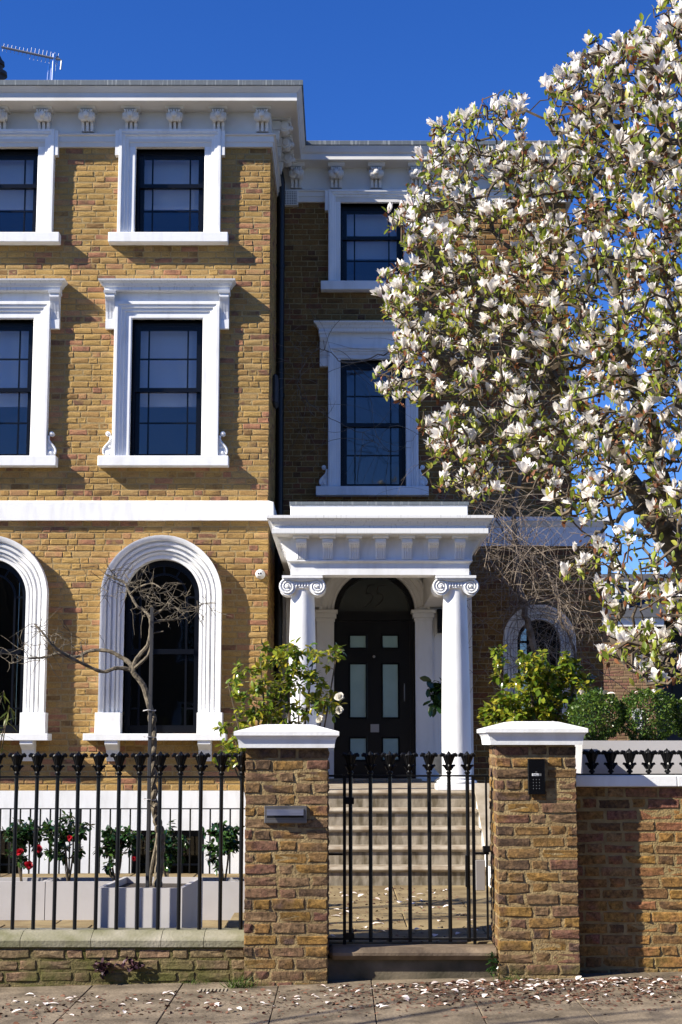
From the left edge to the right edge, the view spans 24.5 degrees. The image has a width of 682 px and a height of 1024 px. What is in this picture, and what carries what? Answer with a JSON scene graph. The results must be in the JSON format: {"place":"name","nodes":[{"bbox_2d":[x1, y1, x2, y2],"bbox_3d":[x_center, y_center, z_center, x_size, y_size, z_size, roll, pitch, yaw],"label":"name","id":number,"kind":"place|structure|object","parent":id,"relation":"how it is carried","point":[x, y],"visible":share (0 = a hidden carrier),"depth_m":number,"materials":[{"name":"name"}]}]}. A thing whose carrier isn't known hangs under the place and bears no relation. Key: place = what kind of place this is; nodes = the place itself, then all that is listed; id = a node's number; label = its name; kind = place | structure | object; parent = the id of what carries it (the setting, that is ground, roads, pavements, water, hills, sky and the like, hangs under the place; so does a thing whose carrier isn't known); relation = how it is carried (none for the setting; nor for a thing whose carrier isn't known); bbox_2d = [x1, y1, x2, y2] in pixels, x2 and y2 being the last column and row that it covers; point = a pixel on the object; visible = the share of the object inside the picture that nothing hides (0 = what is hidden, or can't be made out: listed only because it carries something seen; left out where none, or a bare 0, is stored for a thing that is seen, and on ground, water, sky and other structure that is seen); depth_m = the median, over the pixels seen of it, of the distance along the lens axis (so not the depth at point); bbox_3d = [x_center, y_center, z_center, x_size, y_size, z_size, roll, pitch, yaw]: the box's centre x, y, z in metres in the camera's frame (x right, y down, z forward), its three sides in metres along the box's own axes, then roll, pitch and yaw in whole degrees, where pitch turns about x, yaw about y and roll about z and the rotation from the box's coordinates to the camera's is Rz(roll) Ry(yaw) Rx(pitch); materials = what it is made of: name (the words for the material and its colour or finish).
{"place":"outdoors","nodes":[
{"label":"outdoors","id":0,"kind":"place"},
{"bbox_2d":[0,873,244,927],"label":"front yard","id":1,"kind":"structure","parent":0,"point":[80,923],"depth_m":12.47,"materials":[{"name":"stone"}]},
{"bbox_2d":[0,877,52,919],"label":"planter","id":2,"kind":"object","parent":1,"relation":"on","point":[23,899],"visible":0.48,"depth_m":12.58,"materials":[{"name":"concrete"}]},
{"bbox_2d":[0,691,15,775],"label":"bamboo","id":3,"kind":"object","parent":2,"relation":"in","point":[7,717],"visible":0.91,"depth_m":12.88,"materials":[{"name":"green plant"}]},
{"bbox_2d":[2,817,43,880],"bbox_3d":[-2.604,2.768,12.825,0.395,0.572,0.406,0,-8,0],"label":"camellia shrub","id":4,"kind":"object","parent":2,"relation":"in","point":[25,830],"visible":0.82,"depth_m":12.78,"materials":[{"name":"green plant"}]},
{"bbox_2d":[0,808,244,873],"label":"area railing","id":5,"kind":"object","parent":1,"relation":"on","point":[80,821],"visible":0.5,"depth_m":17.07,"materials":[{"name":"black metal"}]},
{"bbox_2d":[45,877,244,919],"bbox_3d":[-1.416,3.150,12.778,1.917,0.302,0.400,0,-8,0],"label":"planter","id":6,"kind":"object","parent":1,"relation":"on","point":[85,899],"visible":0.27,"depth_m":12.58,"materials":[{"name":"concrete"}]},
{"bbox_2d":[41,810,94,880],"bbox_3d":[-2.242,2.745,12.812,0.437,0.614,0.370,0,-8,0],"label":"camellia shrub","id":7,"kind":"object","parent":6,"relation":"in","point":[64,835],"visible":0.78,"depth_m":12.78,"materials":[{"name":"green plant"}]},
{"bbox_2d":[92,825,144,880],"bbox_3d":[-1.827,2.805,12.800,0.406,0.494,0.337,-3,-9,17],"label":"camellia shrub","id":8,"kind":"object","parent":6,"relation":"in","point":[127,838],"visible":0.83,"depth_m":12.79,"materials":[{"name":"green plant"}]},
{"bbox_2d":[144,819,189,876],"bbox_3d":[-1.430,2.788,12.822,0.357,0.536,0.405,7,-11,-38],"label":"camellia shrub","id":9,"kind":"object","parent":6,"relation":"in","point":[171,851],"visible":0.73,"depth_m":12.77,"materials":[{"name":"green plant"}]},
{"bbox_2d":[202,820,244,880],"bbox_3d":[-0.985,2.787,12.810,0.385,0.530,0.380,0,-8,0],"label":"camellia shrub","id":10,"kind":"object","parent":6,"relation":"in","point":[230,839],"visible":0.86,"depth_m":12.80,"materials":[{"name":"green plant"}]},
{"bbox_2d":[97,877,202,927],"bbox_3d":[-1.379,2.899,11.409,0.604,0.400,0.920,-1,-8,4],"label":"planter","id":11,"kind":"object","parent":1,"relation":"on","point":[147,902],"visible":0.5,"depth_m":10.97,"materials":[{"name":"concrete"}]},
{"bbox_2d":[0,558,232,887],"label":"wisteria tree","id":12,"kind":"object","parent":11,"relation":"in","point":[133,667],"visible":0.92,"depth_m":11.55,"materials":[{"name":"brown plant"}]},
{"bbox_2d":[143,607,155,887],"bbox_3d":[-1.401,1.763,11.476,0.106,2.126,0.155,0,-8,0],"label":"tree stake","id":13,"kind":"object","parent":11,"relation":"in","point":[150,737],"visible":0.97,"depth_m":11.42,"materials":[{"name":"brown wood"}]},
{"bbox_2d":[0,56,609,887],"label":"house","id":14,"kind":"structure","parent":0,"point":[164,244],"depth_m":19.37,"materials":[{"name":"brown"}]},
{"bbox_2d":[0,830,22,873],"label":"basement window","id":15,"kind":"structure","parent":14,"relation":"in","point":[4,845],"depth_m":18.47,"materials":[{"name":"black paint"}]},
{"bbox_2d":[0,536,51,760],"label":"window","id":16,"kind":"structure","parent":14,"relation":"in","point":[24,590],"depth_m":18.82,"materials":[{"name":"white paint"}]},
{"bbox_2d":[0,129,60,244],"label":"window","id":17,"kind":"structure","parent":14,"relation":"in","point":[27,178],"depth_m":19.61,"materials":[{"name":"white paint"}]},
{"bbox_2d":[1,44,61,79],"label":"tv aerial","id":18,"kind":"object","parent":14,"relation":"attached to","point":[55,58],"visible":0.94,"depth_m":21.27,"materials":[{"name":"silver metal"}]},
{"bbox_2d":[0,278,67,467],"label":"window","id":19,"kind":"structure","parent":14,"relation":"in","point":[25,347],"depth_m":19.28,"materials":[{"name":"white paint"}]},
{"bbox_2d":[83,535,226,760],"bbox_3d":[-2.186,1.627,18.783,1.674,2.684,0.560,0,-8,0],"label":"window","id":20,"kind":"structure","parent":14,"relation":"in","point":[187,656],"depth_m":18.83,"materials":[{"name":"white paint"}]},
{"bbox_2d":[97,278,235,467],"bbox_3d":[-2.138,-1.690,19.293,1.682,2.338,0.506,0,-8,0],"label":"window","id":21,"kind":"structure","parent":14,"relation":"in","point":[176,363],"depth_m":19.28,"materials":[{"name":"white paint"}]},
{"bbox_2d":[132,830,203,873],"bbox_3d":[-2.021,4.537,18.411,0.880,1.576,0.050,0,-8,0],"label":"basement window","id":22,"kind":"structure","parent":14,"relation":"in","point":[194,833],"depth_m":18.48,"materials":[{"name":"black paint"}]},
{"bbox_2d":[108,129,228,244],"bbox_3d":[-2.137,-4.039,19.671,1.479,1.480,0.440,0,-8,0],"label":"window","id":23,"kind":"structure","parent":14,"relation":"in","point":[186,179],"depth_m":19.61,"materials":[{"name":"white paint"}]},
{"bbox_2d":[255,569,264,578],"bbox_3d":[-0.971,0.744,18.811,0.116,0.116,0.160,0,-8,0],"label":"security camera","id":24,"kind":"object","parent":14,"relation":"attached to","point":[259,573],"visible":1,"depth_m":18.76,"materials":[{"name":"white plastic"}]},
{"bbox_2d":[272,374,278,408],"bbox_3d":[-0.845,-1.554,20.216,0.069,0.400,0.350,0,-8,0],"label":"drainpipe","id":25,"kind":"object","parent":14,"relation":"attached to","point":[275,390],"visible":1,"depth_m":20.07,"materials":[{"name":"plastic"}]},
{"bbox_2d":[321,189,423,291],"bbox_3d":[0.423,-3.691,21.540,1.396,1.430,0.440,0,-8,0],"label":"window","id":26,"kind":"structure","parent":14,"relation":"in","point":[354,232],"depth_m":21.60,"materials":[{"name":"white paint"}]},
{"bbox_2d":[314,321,431,496],"bbox_3d":[0.431,-1.378,21.167,1.601,2.388,0.506,0,-8,0],"label":"window","id":27,"kind":"structure","parent":14,"relation":"in","point":[347,334],"depth_m":21.13,"materials":[{"name":"white paint"}]},
{"bbox_2d":[339,621,409,777],"bbox_3d":[0.442,2.464,20.667,0.936,2.064,0.118,0,-8,0],"label":"door","id":28,"kind":"structure","parent":14,"relation":"in","point":[374,676],"depth_m":20.70,"materials":[{"name":"black paint"}]},
{"bbox_2d":[420,676,441,782],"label":"porch plant","id":29,"kind":"object","parent":14,"relation":"on","point":[435,688],"visible":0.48,"depth_m":19.36,"materials":[{"name":"green plant"}]},
{"bbox_2d":[437,609,442,632],"bbox_3d":[1.320,1.435,20.615,0.110,0.316,0.130,0,-8,0],"label":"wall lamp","id":30,"kind":"object","parent":14,"relation":"attached to","point":[439,619],"visible":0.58,"depth_m":20.55,"materials":[{"name":"black metal"}]},
{"bbox_2d":[275,271,677,740],"bbox_3d":[1.276,-0.153,19.693,5.830,6.638,2.383,0,-8,0],"label":"climbing vine","id":31,"kind":"object","parent":14,"relation":"attached to","point":[518,582],"visible":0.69,"depth_m":20.19,"materials":[{"name":"brown plant"}]},
{"bbox_2d":[503,605,578,773],"bbox_3d":[2.610,2.771,20.577,0.951,3.100,0.318,0,-8,0],"label":"window","id":32,"kind":"structure","parent":14,"relation":"in","point":[511,623],"depth_m":20.68,"materials":[{"name":"white paint"}]},
{"bbox_2d":[0,972,681,1023],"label":"pavement","id":33,"kind":"structure","parent":0,"point":[576,1012],"depth_m":9.48,"materials":[{"name":"grey concrete"}]},
{"bbox_2d":[0,928,244,986],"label":"garden wall","id":34,"kind":"structure","parent":33,"relation":"on","point":[36,957],"depth_m":10.53,"materials":[{"name":"brick"}]},
{"bbox_2d":[90,957,116,979],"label":"wall weed","id":35,"kind":"object","parent":34,"relation":"attached to","point":[101,966],"depth_m":10.48,"materials":[{"name":"purple plant"}]},
{"bbox_2d":[0,751,245,929],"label":"iron railing","id":36,"kind":"object","parent":34,"relation":"on","point":[58,757],"visible":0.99,"depth_m":10.82,"materials":[{"name":"black metal"}]},
{"bbox_2d":[121,956,144,971],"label":"wall weed","id":37,"kind":"object","parent":34,"relation":"attached to","point":[132,963],"depth_m":10.48,"materials":[{"name":"purple plant"}]},
{"bbox_2d":[179,979,210,984],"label":"grass tuft","id":38,"kind":"object","parent":33,"relation":"on","point":[196,981],"visible":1,"depth_m":10.45,"materials":[{"name":"green plant"}]},
{"bbox_2d":[199,988,227,991],"bbox_3d":[-0.830,3.098,10.158,0.180,0.006,0.120,0,-8,0],"label":"drain grate","id":39,"kind":"object","parent":33,"relation":"on","point":[211,989],"visible":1,"depth_m":10.16,"materials":[{"name":"metal"}]},
{"bbox_2d":[219,972,258,988],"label":"grass tuft","id":40,"kind":"object","parent":33,"relation":"on","point":[240,985],"visible":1,"depth_m":10.24,"materials":[{"name":"green plant"}]},
{"bbox_2d":[234,724,338,986],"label":"gate pier","id":41,"kind":"structure","parent":33,"relation":"on","point":[286,900],"depth_m":10.43,"materials":[{"name":"brick"}]},
{"bbox_2d":[328,751,489,943],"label":"garden gate","id":42,"kind":"structure","parent":41,"relation":"attached to","point":[478,875],"depth_m":10.70,"materials":[{"name":"black metal"}]},
{"bbox_2d":[0,887,681,1023],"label":"petal litter","id":43,"kind":"object","parent":33,"relation":"on","point":[507,982],"visible":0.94,"depth_m":9.77,"materials":[{"name":"white plant"}]},
{"bbox_2d":[327,944,497,981],"bbox_3d":[0.488,3.136,10.501,1.350,0.447,0.250,0,-8,0],"label":"gate threshold","id":44,"kind":"object","parent":33,"relation":"on","point":[347,962],"visible":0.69,"depth_m":10.44,"materials":[{"name":"stone"}]},
{"bbox_2d":[486,951,498,976],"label":"pier weed","id":45,"kind":"object","parent":33,"relation":"on","point":[495,961],"visible":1,"depth_m":10.34,"materials":[{"name":"green plant"}]},
{"bbox_2d":[493,973,527,981],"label":"grass tuft","id":46,"kind":"object","parent":33,"relation":"on","point":[509,977],"visible":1,"depth_m":10.26,"materials":[{"name":"green plant"}]},
{"bbox_2d":[477,721,587,979],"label":"gate pier","id":47,"kind":"structure","parent":33,"relation":"on","point":[534,891],"depth_m":10.45,"materials":[{"name":"brick"}]},
{"bbox_2d":[576,775,681,973],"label":"garden wall","id":48,"kind":"structure","parent":33,"relation":"on","point":[629,838],"depth_m":10.60,"materials":[{"name":"brick"}]},
{"bbox_2d":[576,748,681,774],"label":"wall railing","id":49,"kind":"object","parent":48,"relation":"on","point":[610,755],"depth_m":10.79,"materials":[{"name":"black metal"}]},
{"bbox_2d":[0,0,681,573],"label":"sky","id":50,"kind":"structure","parent":0,"point":[369,70],"materials":[{"name":"blue"}]},
{"bbox_2d":[225,885,493,947],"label":"garden path","id":51,"kind":"structure","parent":0,"point":[421,918],"depth_m":12.41,"materials":[{"name":"stone"}]},
{"bbox_2d":[212,637,347,798],"bbox_3d":[-0.504,2.163,12.810,1.121,2.268,0.664,0,-8,0],"label":"camellia bush","id":52,"kind":"object","parent":51,"relation":"on","point":[322,705],"visible":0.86,"depth_m":12.87,"materials":[{"name":"green plant"}]},
{"bbox_2d":[369,0,681,693],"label":"magnolia tree","id":53,"kind":"object","parent":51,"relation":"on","point":[655,498],"visible":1,"depth_m":10.50,"materials":[{"name":"white plant"}]},
{"bbox_2d":[477,644,597,726],"bbox_3d":[1.550,2.095,12.228,0.974,2.114,0.730,0,-8,0],"label":"camellia bush","id":54,"kind":"object","parent":51,"relation":"on","point":[538,675],"visible":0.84,"depth_m":12.21,"materials":[{"name":"green plant"}]},
{"bbox_2d":[575,741,681,773],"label":"planter","id":55,"kind":"object","parent":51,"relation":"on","point":[581,767],"visible":0.59,"depth_m":11.22,"materials":[{"name":"stone"}]},
{"bbox_2d":[564,687,626,740],"bbox_3d":[1.862,1.524,11.457,0.463,0.492,0.442,-6,-10,34],"label":"box ball","id":56,"kind":"object","parent":55,"relation":"in","point":[578,705],"visible":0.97,"depth_m":11.38,"materials":[{"name":"green plant"}]},
{"bbox_2d":[617,686,679,740],"bbox_3d":[2.244,1.524,11.472,0.477,0.496,0.485,0,-8,0],"label":"box ball","id":57,"kind":"object","parent":55,"relation":"in","point":[647,734],"visible":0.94,"depth_m":11.38,"materials":[{"name":"green plant"}]},
{"bbox_2d":[670,697,681,737],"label":"box ball","id":58,"kind":"object","parent":55,"relation":"in","point":[679,714],"visible":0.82,"depth_m":11.44,"materials":[{"name":"green plant"}]},
{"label":"side passage","id":59,"kind":"structure","parent":0,"visible":0},
{"bbox_2d":[601,574,680,740],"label":"neighbour house","id":60,"kind":"structure","parent":59,"relation":"on","point":[620,674],"depth_m":37.83,"materials":[{"name":"brown brick"}]},
{"bbox_2d":[632,711,641,728],"bbox_3d":[7.108,4.974,37.660,0.232,0.488,0.074,0,-8,0],"label":"window","id":61,"kind":"structure","parent":60,"relation":"in","point":[632,711],"depth_m":37.63,"materials":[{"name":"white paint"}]},
{"bbox_2d":[654,568,681,740],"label":"gabled house","id":62,"kind":"structure","parent":59,"relation":"on","point":[675,690],"depth_m":39.77,"materials":[{"name":"brick"}]},
{"bbox_2d":[671,664,681,705],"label":"window","id":63,"kind":"structure","parent":62,"relation":"in","point":[677,688],"depth_m":39.73,"materials":[{"name":"black paint"}]}
]}

